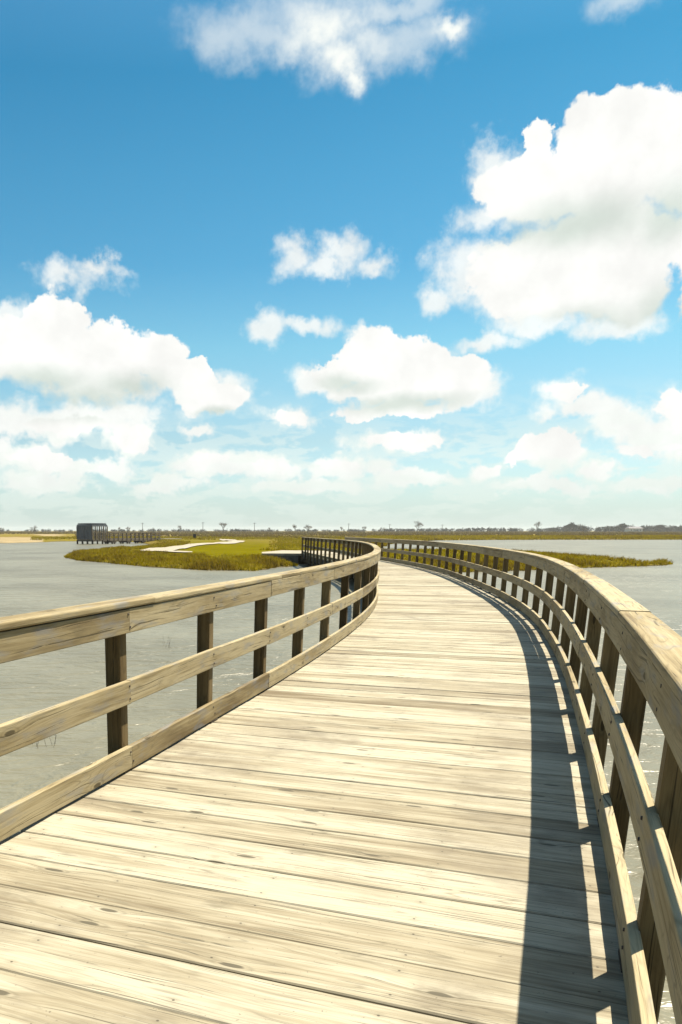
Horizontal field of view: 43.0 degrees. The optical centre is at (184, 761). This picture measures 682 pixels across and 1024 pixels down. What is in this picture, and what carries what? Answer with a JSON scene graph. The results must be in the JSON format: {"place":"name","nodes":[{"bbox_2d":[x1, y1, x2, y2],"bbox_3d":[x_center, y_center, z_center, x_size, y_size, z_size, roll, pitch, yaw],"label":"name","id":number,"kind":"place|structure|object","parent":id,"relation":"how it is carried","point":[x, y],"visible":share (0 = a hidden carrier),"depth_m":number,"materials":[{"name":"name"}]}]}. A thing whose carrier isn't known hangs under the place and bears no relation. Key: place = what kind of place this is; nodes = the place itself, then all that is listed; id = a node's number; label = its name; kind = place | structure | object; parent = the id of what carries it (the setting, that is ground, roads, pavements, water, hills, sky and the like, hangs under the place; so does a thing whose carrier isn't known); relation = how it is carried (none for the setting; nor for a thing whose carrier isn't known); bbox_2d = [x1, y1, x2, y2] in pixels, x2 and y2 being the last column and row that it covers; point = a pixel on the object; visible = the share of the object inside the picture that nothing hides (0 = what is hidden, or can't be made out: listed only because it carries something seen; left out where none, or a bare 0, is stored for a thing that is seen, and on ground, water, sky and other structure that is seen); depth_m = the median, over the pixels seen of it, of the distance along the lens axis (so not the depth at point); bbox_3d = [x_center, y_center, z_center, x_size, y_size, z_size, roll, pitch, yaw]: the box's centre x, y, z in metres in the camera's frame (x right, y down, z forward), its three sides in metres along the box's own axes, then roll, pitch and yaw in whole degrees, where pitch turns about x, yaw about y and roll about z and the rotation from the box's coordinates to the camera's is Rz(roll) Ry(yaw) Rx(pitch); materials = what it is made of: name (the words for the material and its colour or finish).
{"place":"outdoors","nodes":[
{"label":"outdoors","id":0,"kind":"place"},
{"bbox_2d":[143,539,243,551],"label":"path","id":1,"kind":"structure","parent":0,"point":[172,548],"depth_m":85.34,"materials":[{"name":"beige sand"}]},
{"bbox_2d":[262,550,332,554],"bbox_3d":[8.221,-14.336,57.628,5.772,0.120,8.970,1,15,5],"label":"concrete landing","id":2,"kind":"object","parent":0,"point":[288,552],"visible":0.59,"depth_m":55.67,"materials":[{"name":"beige concrete"}]},
{"bbox_2d":[0,540,681,1023],"bbox_3d":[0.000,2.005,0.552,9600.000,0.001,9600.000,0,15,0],"label":"water","id":3,"kind":"structure","parent":0,"point":[40,576],"depth_m":17.10,"materials":[{"name":"grey liquid"}]},
{"bbox_2d":[76,523,107,543],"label":"pavilion","id":4,"kind":"structure","parent":3,"relation":"in","point":[84,531],"depth_m":131.77,"materials":[{"name":"grey wood"}]},
{"bbox_2d":[0,531,681,571],"bbox_3d":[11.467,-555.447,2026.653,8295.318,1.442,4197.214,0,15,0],"label":"ground","id":5,"kind":"structure","parent":0,"point":[247,547],"depth_m":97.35,"materials":[{"name":"green plant"}]},
{"bbox_2d":[100,532,160,543],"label":"walkway","id":6,"kind":"structure","parent":5,"relation":"on","point":[114,540],"depth_m":138.32,"materials":[{"name":"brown wood"}]},
{"bbox_2d":[266,555,297,563],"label":"retaining wall","id":7,"kind":"structure","parent":5,"relation":"on","point":[292,558],"depth_m":53.49,"materials":[{"name":"grey concrete"}]},
{"bbox_2d":[0,537,681,1023],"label":"boardwalk","id":8,"kind":"structure","parent":5,"relation":"on","point":[396,801],"depth_m":3.96,"materials":[{"name":"brown wood"}]},
{"bbox_2d":[0,531,681,537],"bbox_3d":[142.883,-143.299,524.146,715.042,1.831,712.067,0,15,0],"label":"scrub","id":9,"kind":"object","parent":5,"relation":"on","point":[274,534],"visible":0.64,"depth_m":395.93,"materials":[{"name":"plant"}]},
{"bbox_2d":[1,524,681,531],"bbox_3d":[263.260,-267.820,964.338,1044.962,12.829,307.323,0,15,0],"label":"woodland","id":10,"kind":"object","parent":5,"relation":"on","point":[617,528],"visible":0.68,"depth_m":897.97,"materials":[{"name":"green plant"}]},
{"bbox_2d":[63,540,672,572],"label":"grass","id":11,"kind":"structure","parent":5,"relation":"on","point":[259,562],"depth_m":50.71,"materials":[{"name":"green plant"}]},
{"bbox_2d":[566,522,577,530],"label":"leafy tree","id":12,"kind":"object","parent":5,"relation":"on","point":[569,525],"visible":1,"depth_m":787.27,"materials":[{"name":"grey plant"}]},
{"bbox_2d":[619,523,626,530],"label":"leafy tree","id":13,"kind":"object","parent":5,"relation":"on","point":[623,526],"visible":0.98,"depth_m":809.29,"materials":[{"name":"grey plant"}]},
{"bbox_2d":[624,527,642,531],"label":"house","id":14,"kind":"structure","parent":5,"relation":"on","point":[636,529],"depth_m":748.20,"materials":[{"name":"white"}]},
{"bbox_2d":[653,524,665,531],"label":"leafy tree","id":15,"kind":"object","parent":5,"relation":"on","point":[660,526],"visible":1,"depth_m":816.32,"materials":[{"name":"grey plant"}]},
{"bbox_2d":[0,0,681,530],"label":"sky","id":16,"kind":"structure","parent":0,"point":[280,265],"materials":[{"name":"blue"}]},
{"bbox_2d":[366,534,681,545],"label":"grass","id":17,"kind":"structure","parent":0,"point":[513,537],"depth_m":194.15,"materials":[{"name":"green plant"}]}
]}

